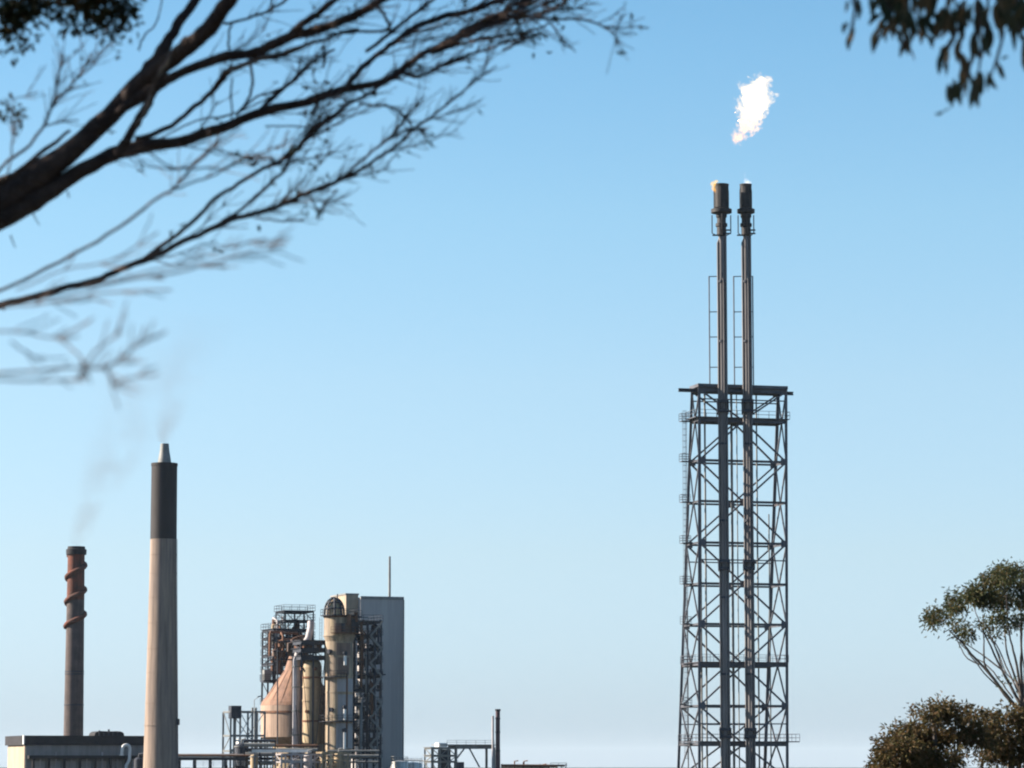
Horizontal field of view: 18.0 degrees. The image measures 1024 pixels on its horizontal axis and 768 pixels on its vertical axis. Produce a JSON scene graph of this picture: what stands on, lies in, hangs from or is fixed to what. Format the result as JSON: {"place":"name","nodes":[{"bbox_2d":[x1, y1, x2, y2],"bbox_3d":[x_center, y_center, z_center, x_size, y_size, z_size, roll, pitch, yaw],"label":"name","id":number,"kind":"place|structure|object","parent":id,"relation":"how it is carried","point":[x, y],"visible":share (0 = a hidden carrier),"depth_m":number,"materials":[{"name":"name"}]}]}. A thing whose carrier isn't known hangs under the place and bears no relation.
{"place":"outdoors","nodes":[
{"label":"outdoors","id":0,"kind":"place"},
{"bbox_2d":[5,729,143,767],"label":"boiler house","id":1,"kind":"structure","parent":0,"point":[98,749],"depth_m":604.74,"materials":[{"name":"white paint"}]},
{"bbox_2d":[63,546,87,735],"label":"brick stack","id":2,"kind":"object","parent":1,"relation":"on","point":[76,612],"visible":1,"depth_m":658.93,"materials":[{"name":"brick"}]},
{"bbox_2d":[277,649,277,765],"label":"downcomer pipe","id":3,"kind":"object","parent":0,"point":[277,701],"visible":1,"depth_m":619.04,"materials":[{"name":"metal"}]},
{"bbox_2d":[276,745,318,767],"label":"pipe bank","id":4,"kind":"structure","parent":0,"point":[313,749],"depth_m":606.51,"materials":[{"name":"metal"}]},
{"bbox_2d":[327,750,379,767],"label":"pipe bank","id":5,"kind":"structure","parent":0,"point":[353,755],"depth_m":602.42,"materials":[{"name":"metal"}]},
{"bbox_2d":[330,556,403,767],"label":"slab building","id":6,"kind":"structure","parent":0,"point":[389,608],"depth_m":651.93,"materials":[{"name":"concrete"}]},
{"bbox_2d":[0,767,1022,767],"bbox_3d":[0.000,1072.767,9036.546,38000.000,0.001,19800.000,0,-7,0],"label":"ground","id":7,"kind":"structure","parent":0,"point":[632,767],"depth_m":15683.43,"materials":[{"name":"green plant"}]},
{"bbox_2d":[119,743,130,767],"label":"gooseneck pipe","id":8,"kind":"object","parent":7,"relation":"on","point":[129,753],"visible":1,"depth_m":605.07,"materials":[{"name":"silver metal"}]},
{"bbox_2d":[134,753,143,767],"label":"dark tank","id":9,"kind":"object","parent":7,"relation":"on","point":[138,761],"visible":0.8,"depth_m":593.16,"materials":[{"name":"metal"}]},
{"bbox_2d":[143,443,179,767],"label":"chimney","id":10,"kind":"object","parent":7,"relation":"on","point":[162,721],"visible":1,"depth_m":586.90,"materials":[{"name":"concrete"}]},
{"bbox_2d":[178,754,250,767],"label":"pipe rack","id":11,"kind":"object","parent":7,"relation":"on","point":[211,757],"visible":0.77,"depth_m":603.90,"materials":[{"name":"metal"}]},
{"bbox_2d":[234,738,247,767],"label":"drum","id":12,"kind":"object","parent":7,"relation":"on","point":[239,748],"visible":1,"depth_m":605.92,"materials":[{"name":"metal"}]},
{"bbox_2d":[222,706,265,767],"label":"frame","id":13,"kind":"object","parent":7,"relation":"on","point":[234,713],"visible":0.78,"depth_m":613.57,"materials":[{"name":"metal"}]},
{"bbox_2d":[250,754,258,767],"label":"drum","id":14,"kind":"object","parent":7,"relation":"on","point":[252,761],"visible":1,"depth_m":600.35,"materials":[{"name":"beige paint"}]},
{"bbox_2d":[254,695,261,747],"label":"pipe","id":15,"kind":"object","parent":7,"relation":"on","point":[254,716],"visible":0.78,"depth_m":608.81,"materials":[{"name":"metal"}]},
{"bbox_2d":[244,739,275,767],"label":"pipe bank","id":16,"kind":"structure","parent":7,"relation":"on","point":[259,745],"depth_m":604.80,"materials":[{"name":"metal"}]},
{"bbox_2d":[252,749,310,767],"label":"white beam","id":17,"kind":"structure","parent":7,"relation":"on","point":[279,750],"depth_m":599.91,"materials":[{"name":"metal"}]},
{"bbox_2d":[260,616,314,767],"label":"vessel frame","id":18,"kind":"object","parent":7,"relation":"on","point":[266,674],"visible":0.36,"depth_m":643.45,"materials":[{"name":"metal"}]},
{"bbox_2d":[274,604,314,628],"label":"head frame","id":19,"kind":"object","parent":18,"relation":"on","point":[299,611],"visible":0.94,"depth_m":644.50,"materials":[{"name":"metal"}]},
{"bbox_2d":[261,631,323,767],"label":"cone vessel","id":20,"kind":"object","parent":7,"relation":"on","point":[269,704],"visible":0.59,"depth_m":625.83,"materials":[{"name":"paint"}]},
{"bbox_2d":[275,754,321,767],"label":"pump shelter","id":21,"kind":"object","parent":7,"relation":"on","point":[310,761],"visible":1,"depth_m":597.55,"materials":[{"name":"grey metal"}]},
{"bbox_2d":[292,620,313,767],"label":"bent pipe","id":22,"kind":"object","parent":7,"relation":"on","point":[296,686],"visible":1,"depth_m":618.88,"materials":[{"name":"metal"}]},
{"bbox_2d":[304,749,312,767],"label":"drum","id":23,"kind":"object","parent":7,"relation":"on","point":[305,759],"visible":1,"depth_m":598.26,"materials":[{"name":"metal"}]},
{"bbox_2d":[300,660,323,767],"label":"ringed column","id":24,"kind":"structure","parent":7,"relation":"on","point":[307,683],"depth_m":616.66,"materials":[{"name":"beige metal"}]},
{"bbox_2d":[291,640,325,767],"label":"column top frame","id":25,"kind":"object","parent":24,"relation":"on","point":[309,647],"visible":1,"depth_m":616.69,"materials":[{"name":"metal"}]},
{"bbox_2d":[0,0,648,409],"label":"overhanging tree","id":26,"kind":"object","parent":7,"relation":"on","point":[34,184],"visible":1,"depth_m":13.82,"materials":[{"name":"brown plant"}]},
{"bbox_2d":[315,752,348,767],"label":"pump shelter","id":27,"kind":"object","parent":7,"relation":"on","point":[331,760],"visible":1,"depth_m":597.05,"materials":[{"name":"beige paint"}]},
{"bbox_2d":[333,748,343,767],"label":"drum","id":28,"kind":"object","parent":7,"relation":"on","point":[336,764],"visible":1,"depth_m":597.23,"materials":[{"name":"beige paint"}]},
{"bbox_2d":[319,594,360,767],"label":"tall vessel","id":29,"kind":"object","parent":7,"relation":"on","point":[341,628],"visible":0.96,"depth_m":614.52,"materials":[{"name":"paint"}]},
{"bbox_2d":[351,610,385,767],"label":"exchanger structure","id":30,"kind":"object","parent":7,"relation":"on","point":[372,713],"visible":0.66,"depth_m":622.23,"materials":[{"name":"metal"}]},
{"bbox_2d":[391,756,407,767],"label":"storage tank","id":31,"kind":"object","parent":7,"relation":"on","point":[398,764],"visible":0.93,"depth_m":634.22,"materials":[{"name":"white metal"}]},
{"bbox_2d":[404,758,421,767],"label":"storage tank","id":32,"kind":"object","parent":7,"relation":"on","point":[413,764],"visible":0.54,"depth_m":645.80,"materials":[{"name":"metal"}]},
{"bbox_2d":[404,759,426,767],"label":"pipe line","id":33,"kind":"object","parent":7,"relation":"on","point":[406,760],"visible":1,"depth_m":597.88,"materials":[{"name":"white paint"}]},
{"bbox_2d":[423,743,463,767],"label":"burner frame","id":34,"kind":"object","parent":7,"relation":"on","point":[444,758],"visible":1,"depth_m":595.24,"materials":[{"name":"metal"}]},
{"bbox_2d":[431,740,495,767],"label":"furnace gantry","id":35,"kind":"object","parent":7,"relation":"on","point":[486,747],"visible":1,"depth_m":597.41,"materials":[{"name":"metal"}]},
{"bbox_2d":[492,709,500,767],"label":"furnace stack","id":36,"kind":"object","parent":7,"relation":"on","point":[497,750],"visible":1,"depth_m":596.07,"materials":[{"name":"paint"}]},
{"bbox_2d":[501,760,566,767],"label":"pipe trestle","id":37,"kind":"object","parent":7,"relation":"on","point":[524,765],"visible":1,"depth_m":601.78,"materials":[{"name":"metal"}]},
{"bbox_2d":[708,183,731,767],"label":"flare stack","id":38,"kind":"object","parent":7,"relation":"on","point":[721,209],"visible":1,"depth_m":501.76,"materials":[{"name":"metal"}]},
{"bbox_2d":[677,383,799,767],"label":"flare tower","id":39,"kind":"structure","parent":7,"relation":"on","point":[736,421],"depth_m":504.15,"materials":[{"name":"metal"}]},
{"bbox_2d":[733,183,756,767],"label":"flare stack","id":40,"kind":"object","parent":7,"relation":"on","point":[745,210],"visible":1,"depth_m":502.84,"materials":[{"name":"metal"}]},
{"bbox_2d":[863,690,998,767],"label":"bushy tree","id":41,"kind":"object","parent":7,"relation":"on","point":[915,746],"visible":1,"depth_m":73.21,"materials":[{"name":"green plant"}]},
{"bbox_2d":[842,0,1023,114],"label":"hanging gum tree","id":42,"kind":"object","parent":7,"relation":"on","point":[946,19],"visible":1,"depth_m":11.10,"materials":[{"name":"green plant"}]},
{"bbox_2d":[919,556,1023,754],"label":"gum tree","id":43,"kind":"object","parent":7,"relation":"on","point":[999,581],"visible":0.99,"depth_m":91.53,"materials":[{"name":"green plant"}]},
{"bbox_2d":[971,699,1023,767],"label":"bushy tree","id":44,"kind":"object","parent":7,"relation":"on","point":[1009,751],"visible":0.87,"depth_m":79.06,"materials":[{"name":"green plant"}]},
{"bbox_2d":[0,0,1023,766],"label":"sky","id":45,"kind":"structure","parent":0,"point":[472,385],"materials":[{"name":"blue"}]}
]}

